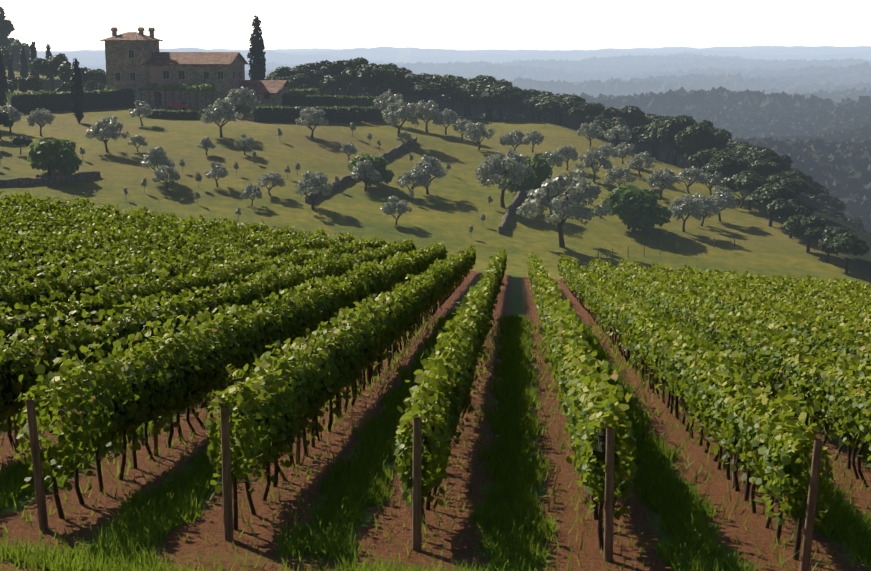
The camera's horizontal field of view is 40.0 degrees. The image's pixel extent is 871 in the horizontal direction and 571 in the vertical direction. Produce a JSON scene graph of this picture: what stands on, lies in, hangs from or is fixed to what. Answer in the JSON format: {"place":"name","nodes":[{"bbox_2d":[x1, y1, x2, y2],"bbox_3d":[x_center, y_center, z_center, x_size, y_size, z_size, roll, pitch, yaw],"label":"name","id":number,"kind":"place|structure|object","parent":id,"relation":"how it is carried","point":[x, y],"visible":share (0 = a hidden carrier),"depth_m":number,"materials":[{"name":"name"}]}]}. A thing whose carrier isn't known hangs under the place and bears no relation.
{"place":"outdoors","nodes":[
{"label":"outdoors","id":0,"kind":"place"},
{"bbox_2d":[0,46,870,570],"bbox_3d":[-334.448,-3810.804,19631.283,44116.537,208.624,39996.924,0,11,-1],"label":"ground","id":1,"kind":"structure","parent":0,"point":[452,206],"depth_m":132.15,"materials":[{"name":"green plant"}]},
{"bbox_2d":[0,53,8,106],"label":"cypress tree","id":2,"kind":"object","parent":1,"relation":"on","point":[3,84],"visible":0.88,"depth_m":189.17,"materials":[{"name":"green plant"}]},
{"bbox_2d":[0,6,14,36],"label":"oak tree","id":3,"kind":"object","parent":1,"relation":"on","point":[6,26],"visible":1,"depth_m":299.12,"materials":[{"name":"green plant"}]},
{"bbox_2d":[0,105,23,132],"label":"olive tree","id":4,"kind":"object","parent":1,"relation":"on","point":[14,114],"visible":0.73,"depth_m":160.39,"materials":[{"name":"green plant"}]},
{"bbox_2d":[0,43,30,63],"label":"oak tree","id":5,"kind":"object","parent":1,"relation":"on","point":[14,50],"visible":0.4,"depth_m":335.44,"materials":[{"name":"green plant"}]},
{"bbox_2d":[9,135,32,154],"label":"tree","id":6,"kind":"object","parent":1,"relation":"on","point":[22,140],"visible":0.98,"depth_m":147.18,"materials":[{"name":"green plant"}]},
{"bbox_2d":[19,46,28,77],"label":"cypress tree","id":7,"kind":"object","parent":1,"relation":"on","point":[23,66],"visible":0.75,"depth_m":250.62,"materials":[{"name":"green plant"}]},
{"bbox_2d":[17,75,42,91],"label":"oak tree","id":8,"kind":"object","parent":1,"relation":"on","point":[34,83],"visible":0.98,"depth_m":199.22,"materials":[{"name":"green plant"}]},
{"bbox_2d":[26,108,55,135],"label":"olive tree","id":9,"kind":"object","parent":1,"relation":"on","point":[42,116],"visible":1,"depth_m":158.88,"materials":[{"name":"green plant"}]},
{"bbox_2d":[0,171,100,185],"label":"terrace wall","id":10,"kind":"structure","parent":1,"relation":"on","point":[52,179],"depth_m":135.44,"materials":[{"name":"stone"}]},
{"bbox_2d":[30,53,70,90],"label":"oak tree","id":11,"kind":"object","parent":1,"relation":"on","point":[50,65],"visible":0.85,"depth_m":229.65,"materials":[{"name":"green plant"}]},
{"bbox_2d":[27,138,81,175],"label":"tree","id":12,"kind":"object","parent":1,"relation":"on","point":[61,156],"visible":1,"depth_m":136.97,"materials":[{"name":"green plant"}]},
{"bbox_2d":[8,90,134,112],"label":"clipped hedge","id":13,"kind":"object","parent":1,"relation":"on","point":[61,102],"visible":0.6,"depth_m":187.53,"materials":[{"name":"green plant"}]},
{"bbox_2d":[58,64,88,81],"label":"oak tree","id":14,"kind":"object","parent":1,"relation":"on","point":[65,72],"visible":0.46,"depth_m":223.44,"materials":[{"name":"green plant"}]},
{"bbox_2d":[69,58,83,122],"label":"cypress tree","id":15,"kind":"object","parent":1,"relation":"on","point":[77,99],"visible":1,"depth_m":172.15,"materials":[{"name":"green plant"}]},
{"bbox_2d":[82,69,106,85],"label":"oak tree","id":16,"kind":"object","parent":1,"relation":"on","point":[98,75],"visible":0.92,"depth_m":224.13,"materials":[{"name":"green plant"}]},
{"bbox_2d":[85,115,129,152],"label":"olive tree","id":17,"kind":"object","parent":1,"relation":"on","point":[105,127],"visible":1,"depth_m":151.71,"materials":[{"name":"green plant"}]},
{"bbox_2d":[128,100,153,125],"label":"olive tree","id":18,"kind":"object","parent":1,"relation":"on","point":[143,108],"visible":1,"depth_m":171.99,"materials":[{"name":"green plant"}]},
{"bbox_2d":[140,146,176,169],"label":"olive tree","id":19,"kind":"object","parent":1,"relation":"on","point":[155,156],"visible":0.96,"depth_m":140.35,"materials":[{"name":"green plant"}]},
{"bbox_2d":[152,165,180,190],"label":"olive tree","id":20,"kind":"object","parent":1,"relation":"on","point":[163,175],"visible":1,"depth_m":137.44,"materials":[{"name":"green plant"}]},
{"bbox_2d":[145,109,197,119],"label":"clipped hedge","id":21,"kind":"object","parent":1,"relation":"on","point":[184,115],"visible":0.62,"depth_m":183.69,"materials":[{"name":"green plant"}]},
{"bbox_2d":[5,78,381,120],"bbox_3d":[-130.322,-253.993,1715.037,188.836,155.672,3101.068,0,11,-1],"label":"hedge","id":22,"kind":"object","parent":1,"relation":"on","point":[315,89],"visible":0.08,"depth_m":189.05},
{"bbox_2d":[100,27,291,109],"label":"villa","id":23,"kind":"object","parent":1,"relation":"on","point":[145,69],"visible":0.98,"depth_m":195.41,"materials":[{"name":"stone"}]},
{"bbox_2d":[204,162,228,186],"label":"olive tree","id":24,"kind":"object","parent":1,"relation":"on","point":[219,170],"visible":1,"depth_m":140.79,"materials":[{"name":"green plant"}]},
{"bbox_2d":[200,98,242,137],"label":"olive tree","id":25,"kind":"object","parent":1,"relation":"on","point":[215,113],"visible":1,"depth_m":166.00,"materials":[{"name":"green plant"}]},
{"bbox_2d":[222,86,258,113],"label":"olive tree","id":26,"kind":"object","parent":1,"relation":"on","point":[242,92],"visible":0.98,"depth_m":186.72,"materials":[{"name":"green plant"}]},
{"bbox_2d":[234,133,253,154],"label":"olive tree","id":27,"kind":"object","parent":1,"relation":"on","point":[248,142],"visible":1,"depth_m":157.88,"materials":[{"name":"green plant"}]},
{"bbox_2d":[239,183,261,205],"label":"olive tree","id":28,"kind":"object","parent":1,"relation":"on","point":[253,192],"visible":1,"depth_m":135.23,"materials":[{"name":"green plant"}]},
{"bbox_2d":[247,15,265,79],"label":"cypress tree","id":29,"kind":"object","parent":1,"relation":"on","point":[257,70],"visible":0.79,"depth_m":205.61,"materials":[{"name":"green plant"}]},
{"bbox_2d":[257,172,285,195],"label":"olive tree","id":30,"kind":"object","parent":1,"relation":"on","point":[275,178],"visible":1,"depth_m":139.99,"materials":[{"name":"green plant"}]},
{"bbox_2d":[266,66,321,88],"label":"oak tree","id":31,"kind":"object","parent":1,"relation":"on","point":[301,76],"visible":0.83,"depth_m":227.52,"materials":[{"name":"green plant"}]},
{"bbox_2d":[254,107,361,122],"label":"clipped hedge","id":32,"kind":"object","parent":1,"relation":"on","point":[275,115],"visible":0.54,"depth_m":182.34,"materials":[{"name":"green plant"}]},
{"bbox_2d":[295,107,328,137],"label":"olive tree","id":33,"kind":"object","parent":1,"relation":"on","point":[312,114],"visible":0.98,"depth_m":170.81,"materials":[{"name":"green plant"}]},
{"bbox_2d":[295,60,329,87],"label":"oak tree","id":34,"kind":"object","parent":1,"relation":"on","point":[314,66],"visible":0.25,"depth_m":232.22,"materials":[{"name":"green plant"}]},
{"bbox_2d":[295,171,332,208],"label":"olive tree","id":35,"kind":"object","parent":1,"relation":"on","point":[311,183],"visible":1,"depth_m":136.36,"materials":[{"name":"green plant"}]},
{"bbox_2d":[282,95,378,106],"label":"clipped hedge","id":36,"kind":"object","parent":1,"relation":"on","point":[329,100],"visible":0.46,"depth_m":201.06,"materials":[{"name":"green plant"}]},
{"bbox_2d":[319,75,352,94],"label":"oak tree","id":37,"kind":"object","parent":1,"relation":"on","point":[329,81],"visible":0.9,"depth_m":226.34,"materials":[{"name":"green plant"}]},
{"bbox_2d":[320,57,368,95],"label":"oak tree","id":38,"kind":"object","parent":1,"relation":"on","point":[347,70],"visible":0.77,"depth_m":222.09,"materials":[{"name":"green plant"}]},
{"bbox_2d":[323,80,378,95],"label":"oak tree","id":39,"kind":"object","parent":1,"relation":"on","point":[355,87],"visible":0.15,"depth_m":243.44,"materials":[{"name":"green plant"}]},
{"bbox_2d":[305,137,416,203],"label":"dry stone wall","id":40,"kind":"structure","parent":1,"relation":"on","point":[345,179],"depth_m":165.29,"materials":[{"name":"grey stone"}]},
{"bbox_2d":[350,160,381,190],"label":"olive tree","id":41,"kind":"object","parent":1,"relation":"on","point":[360,169],"visible":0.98,"depth_m":147.91,"materials":[{"name":"green plant"}]},
{"bbox_2d":[348,153,394,185],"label":"tree","id":42,"kind":"object","parent":1,"relation":"on","point":[380,164],"visible":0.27,"depth_m":150.54,"materials":[{"name":"green plant"}]},
{"bbox_2d":[361,108,383,121],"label":"clipped hedge","id":43,"kind":"object","parent":1,"relation":"on","point":[371,117],"visible":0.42,"depth_m":193.82,"materials":[{"name":"green plant"}]},
{"bbox_2d":[356,63,406,91],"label":"oak tree","id":44,"kind":"object","parent":1,"relation":"on","point":[371,75],"visible":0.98,"depth_m":217.63,"materials":[{"name":"green plant"}]},
{"bbox_2d":[373,91,402,110],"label":"olive tree","id":45,"kind":"object","parent":1,"relation":"on","point":[386,98],"visible":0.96,"depth_m":194.23,"materials":[{"name":"green plant"}]},
{"bbox_2d":[381,196,411,224],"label":"olive tree","id":46,"kind":"object","parent":1,"relation":"on","point":[391,206],"visible":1,"depth_m":134.48,"materials":[{"name":"green plant"}]},
{"bbox_2d":[381,99,418,140],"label":"olive tree","id":47,"kind":"object","parent":1,"relation":"on","point":[396,111],"visible":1,"depth_m":177.47,"materials":[{"name":"green plant"}]},
{"bbox_2d":[397,169,430,190],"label":"olive tree","id":48,"kind":"object","parent":1,"relation":"on","point":[413,176],"visible":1,"depth_m":148.05,"materials":[{"name":"green plant"}]},
{"bbox_2d":[11,206,822,570],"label":"vineyard posts","id":49,"kind":"object","parent":1,"relation":"on","point":[417,488],"visible":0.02,"depth_m":17.56,"materials":[{"name":"brown wood"}]},
{"bbox_2d":[388,75,451,101],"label":"oak tree","id":50,"kind":"object","parent":1,"relation":"on","point":[422,88],"visible":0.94,"depth_m":221.97,"materials":[{"name":"green plant"}]},
{"bbox_2d":[412,100,438,131],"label":"olive tree","id":51,"kind":"object","parent":1,"relation":"on","point":[427,110],"visible":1,"depth_m":191.73,"materials":[{"name":"green plant"}]},
{"bbox_2d":[410,154,447,193],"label":"olive tree","id":52,"kind":"object","parent":1,"relation":"on","point":[428,166],"visible":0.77,"depth_m":150.37,"materials":[{"name":"green plant"}]},
{"bbox_2d":[402,74,457,102],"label":"oak tree","id":53,"kind":"object","parent":1,"relation":"on","point":[447,81],"visible":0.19,"depth_m":224.63,"materials":[{"name":"green plant"}]},
{"bbox_2d":[0,190,870,559],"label":"vine","id":54,"kind":"object","parent":1,"relation":"on","point":[586,394],"depth_m":29.88,"materials":[{"name":"green plant"}]},
{"bbox_2d":[0,309,870,570],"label":"grass","id":55,"kind":"structure","parent":1,"relation":"on","point":[515,396],"depth_m":20.78,"materials":[{"name":"green plant"}]},
{"bbox_2d":[431,109,458,134],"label":"olive tree","id":56,"kind":"object","parent":1,"relation":"on","point":[442,118],"visible":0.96,"depth_m":192.68,"materials":[{"name":"green plant"}]},
{"bbox_2d":[441,83,481,116],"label":"oak tree","id":57,"kind":"object","parent":1,"relation":"on","point":[461,91],"visible":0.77,"depth_m":227.62,"materials":[{"name":"green plant"}]},
{"bbox_2d":[71,52,870,232],"bbox_3d":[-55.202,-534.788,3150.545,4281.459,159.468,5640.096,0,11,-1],"label":"hills","id":58,"kind":"structure","parent":1,"relation":"on","point":[796,110],"depth_m":1822.59,"materials":[{"name":"plant"}]},
{"bbox_2d":[463,122,494,149],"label":"olive tree","id":59,"kind":"object","parent":1,"relation":"on","point":[475,131],"visible":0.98,"depth_m":182.54,"materials":[{"name":"green plant"}]},
{"bbox_2d":[458,84,522,119],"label":"oak tree","id":60,"kind":"object","parent":1,"relation":"on","point":[496,93],"visible":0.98,"depth_m":226.50,"materials":[{"name":"green plant"}]},
{"bbox_2d":[472,104,510,116],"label":"oak tree","id":61,"kind":"object","parent":1,"relation":"on","point":[482,108],"visible":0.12,"depth_m":254.08,"materials":[{"name":"green plant"}]},
{"bbox_2d":[475,149,533,207],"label":"olive tree","id":62,"kind":"object","parent":1,"relation":"on","point":[506,167],"visible":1,"depth_m":147.24,"materials":[{"name":"green plant"}]},
{"bbox_2d":[499,186,525,233],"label":"dry stone wall","id":63,"kind":"structure","parent":1,"relation":"on","point":[516,200],"depth_m":146.03,"materials":[{"name":"grey stone"}]},
{"bbox_2d":[499,129,528,153],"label":"olive tree","id":64,"kind":"object","parent":1,"relation":"on","point":[508,139],"visible":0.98,"depth_m":181.91,"materials":[{"name":"green plant"}]},
{"bbox_2d":[505,154,552,192],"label":"tree","id":65,"kind":"object","parent":1,"relation":"on","point":[542,169],"visible":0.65,"depth_m":154.51,"materials":[{"name":"green plant"}]},
{"bbox_2d":[508,89,553,120],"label":"oak tree","id":66,"kind":"object","parent":1,"relation":"on","point":[530,93],"visible":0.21,"depth_m":249.90,"materials":[{"name":"green plant"}]},
{"bbox_2d":[519,96,542,121],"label":"oak tree","id":67,"kind":"object","parent":1,"relation":"on","point":[530,103],"visible":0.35,"depth_m":240.05,"materials":[{"name":"green plant"}]},
{"bbox_2d":[524,130,543,151],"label":"olive tree","id":68,"kind":"object","parent":1,"relation":"on","point":[533,136],"visible":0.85,"depth_m":185.98,"materials":[{"name":"green plant"}]},
{"bbox_2d":[541,151,564,175],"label":"olive tree","id":69,"kind":"object","parent":1,"relation":"on","point":[552,158],"visible":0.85,"depth_m":168.77,"materials":[{"name":"green plant"}]},
{"bbox_2d":[535,93,586,125],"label":"oak tree","id":70,"kind":"object","parent":1,"relation":"on","point":[546,104],"visible":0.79,"depth_m":231.61,"materials":[{"name":"green plant"}]},
{"bbox_2d":[516,168,612,247],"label":"olive tree","id":71,"kind":"object","parent":1,"relation":"on","point":[538,201],"visible":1,"depth_m":132.15,"materials":[{"name":"green plant"}]},
{"bbox_2d":[556,145,578,169],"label":"olive tree","id":72,"kind":"object","parent":1,"relation":"on","point":[568,152],"visible":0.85,"depth_m":173.38,"materials":[{"name":"green plant"}]},
{"bbox_2d":[560,99,604,127],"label":"oak tree","id":73,"kind":"object","parent":1,"relation":"on","point":[572,108],"visible":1,"depth_m":219.49,"materials":[{"name":"green plant"}]},
{"bbox_2d":[577,122,603,146],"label":"olive tree","id":74,"kind":"object","parent":1,"relation":"on","point":[585,130],"visible":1,"depth_m":199.10,"materials":[{"name":"green plant"}]},
{"bbox_2d":[574,149,612,181],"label":"olive tree","id":75,"kind":"object","parent":1,"relation":"on","point":[587,157],"visible":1,"depth_m":167.29,"materials":[{"name":"green plant"}]},
{"bbox_2d":[596,142,617,158],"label":"olive tree","id":76,"kind":"object","parent":1,"relation":"on","point":[603,149],"visible":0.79,"depth_m":180.12,"materials":[{"name":"green plant"}]},
{"bbox_2d":[593,118,627,142],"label":"oak tree","id":77,"kind":"object","parent":1,"relation":"on","point":[604,125],"visible":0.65,"depth_m":208.98,"materials":[{"name":"green plant"}]},
{"bbox_2d":[603,125,631,146],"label":"olive tree","id":78,"kind":"object","parent":1,"relation":"on","point":[623,132],"visible":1,"depth_m":202.94,"materials":[{"name":"green plant"}]},
{"bbox_2d":[603,166,636,192],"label":"olive tree","id":79,"kind":"object","parent":1,"relation":"on","point":[618,173],"visible":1,"depth_m":162.80,"materials":[{"name":"green plant"}]},
{"bbox_2d":[596,106,645,144],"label":"oak tree","id":80,"kind":"object","parent":1,"relation":"on","point":[631,115],"visible":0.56,"depth_m":221.56,"materials":[{"name":"green plant"}]},
{"bbox_2d":[614,142,634,163],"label":"olive tree","id":81,"kind":"object","parent":1,"relation":"on","point":[623,147],"visible":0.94,"depth_m":184.36,"materials":[{"name":"green plant"}]},
{"bbox_2d":[602,184,671,230],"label":"tree","id":82,"kind":"object","parent":1,"relation":"on","point":[633,207],"visible":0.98,"depth_m":142.05,"materials":[{"name":"green plant"}]},
{"bbox_2d":[625,151,655,176],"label":"olive tree","id":83,"kind":"object","parent":1,"relation":"on","point":[637,161],"visible":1,"depth_m":175.38,"materials":[{"name":"green plant"}]},
{"bbox_2d":[629,114,673,149],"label":"oak tree","id":84,"kind":"object","parent":1,"relation":"on","point":[649,119],"visible":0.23,"depth_m":222.67,"materials":[{"name":"green plant"}]},
{"bbox_2d":[628,124,675,156],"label":"oak tree","id":85,"kind":"object","parent":1,"relation":"on","point":[640,134],"visible":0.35,"depth_m":208.00,"materials":[{"name":"green plant"}]},
{"bbox_2d":[646,168,678,199],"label":"olive tree","id":86,"kind":"object","parent":1,"relation":"on","point":[658,177],"visible":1,"depth_m":163.09,"materials":[{"name":"green plant"}]},
{"bbox_2d":[649,115,694,164],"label":"oak tree","id":87,"kind":"object","parent":1,"relation":"on","point":[667,131],"visible":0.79,"depth_m":200.15,"materials":[{"name":"green plant"}]},
{"bbox_2d":[669,194,704,231],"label":"olive tree","id":88,"kind":"object","parent":1,"relation":"on","point":[684,204],"visible":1,"depth_m":145.38,"materials":[{"name":"green plant"}]},
{"bbox_2d":[675,166,708,193],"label":"olive tree","id":89,"kind":"object","parent":1,"relation":"on","point":[696,174],"visible":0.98,"depth_m":170.28,"materials":[{"name":"green plant"}]},
{"bbox_2d":[674,122,728,167],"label":"oak tree","id":90,"kind":"object","parent":1,"relation":"on","point":[696,134],"visible":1,"depth_m":193.96,"materials":[{"name":"green plant"}]},
{"bbox_2d":[686,192,720,225],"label":"olive tree","id":91,"kind":"object","parent":1,"relation":"on","point":[709,204],"visible":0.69,"depth_m":150.44,"materials":[{"name":"green plant"}]},
{"bbox_2d":[688,148,733,178],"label":"oak tree","id":92,"kind":"object","parent":1,"relation":"on","point":[704,156],"visible":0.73,"depth_m":181.58,"materials":[{"name":"green plant"}]},
{"bbox_2d":[705,165,724,194],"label":"olive tree","id":93,"kind":"object","parent":1,"relation":"on","point":[715,177],"visible":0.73,"depth_m":171.39,"materials":[{"name":"green plant"}]},
{"bbox_2d":[707,185,737,221],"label":"olive tree","id":94,"kind":"object","parent":1,"relation":"on","point":[723,198],"visible":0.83,"depth_m":155.16,"materials":[{"name":"green plant"}]},
{"bbox_2d":[701,154,754,175],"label":"oak tree","id":95,"kind":"object","parent":1,"relation":"on","point":[725,165],"visible":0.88,"depth_m":170.56,"materials":[{"name":"green plant"}]},
{"bbox_2d":[721,170,768,210],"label":"oak tree","id":96,"kind":"object","parent":1,"relation":"on","point":[750,181],"visible":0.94,"depth_m":164.70,"materials":[{"name":"green plant"}]},
{"bbox_2d":[733,146,782,164],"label":"oak tree","id":97,"kind":"object","parent":1,"relation":"on","point":[749,153],"visible":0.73,"depth_m":185.53,"materials":[{"name":"green plant"}]},
{"bbox_2d":[748,159,781,175],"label":"oak tree","id":98,"kind":"object","parent":1,"relation":"on","point":[764,167],"visible":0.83,"depth_m":179.95,"materials":[{"name":"green plant"}]},
{"bbox_2d":[749,181,801,226],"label":"oak tree","id":99,"kind":"object","parent":1,"relation":"on","point":[766,195],"visible":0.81,"depth_m":155.26,"materials":[{"name":"green plant"}]},
{"bbox_2d":[766,173,808,194],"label":"oak tree","id":100,"kind":"object","parent":1,"relation":"on","point":[799,185],"visible":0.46,"depth_m":168.38,"materials":[{"name":"green plant"}]},
{"bbox_2d":[766,198,809,237],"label":"oak tree","id":101,"kind":"object","parent":1,"relation":"on","point":[784,210],"visible":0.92,"depth_m":149.79,"materials":[{"name":"green plant"}]},
{"bbox_2d":[783,214,826,252],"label":"oak tree","id":102,"kind":"object","parent":1,"relation":"on","point":[798,224],"visible":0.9,"depth_m":141.95,"materials":[{"name":"green plant"}]},
{"bbox_2d":[795,173,825,194],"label":"oak tree","id":103,"kind":"object","parent":1,"relation":"on","point":[809,180],"visible":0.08,"depth_m":201.29,"materials":[{"name":"green plant"}]},
{"bbox_2d":[798,187,845,211],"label":"oak tree","id":104,"kind":"object","parent":1,"relation":"on","point":[821,199],"visible":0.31,"depth_m":219.59,"materials":[{"name":"green plant"}]},
{"bbox_2d":[804,226,847,262],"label":"oak tree","id":105,"kind":"object","parent":1,"relation":"on","point":[820,234],"visible":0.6,"depth_m":138.87,"materials":[{"name":"green plant"}]},
{"bbox_2d":[818,205,847,221],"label":"oak tree","id":106,"kind":"object","parent":1,"relation":"on","point":[828,209],"visible":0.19,"depth_m":213.43,"materials":[{"name":"green plant"}]},
{"bbox_2d":[818,232,869,272],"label":"oak tree","id":107,"kind":"object","parent":1,"relation":"on","point":[853,244],"visible":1,"depth_m":134.64,"materials":[{"name":"green plant"}]},
{"bbox_2d":[0,0,870,50],"label":"sky","id":108,"kind":"structure","parent":0,"point":[66,25],"materials":[{"name":"white"}]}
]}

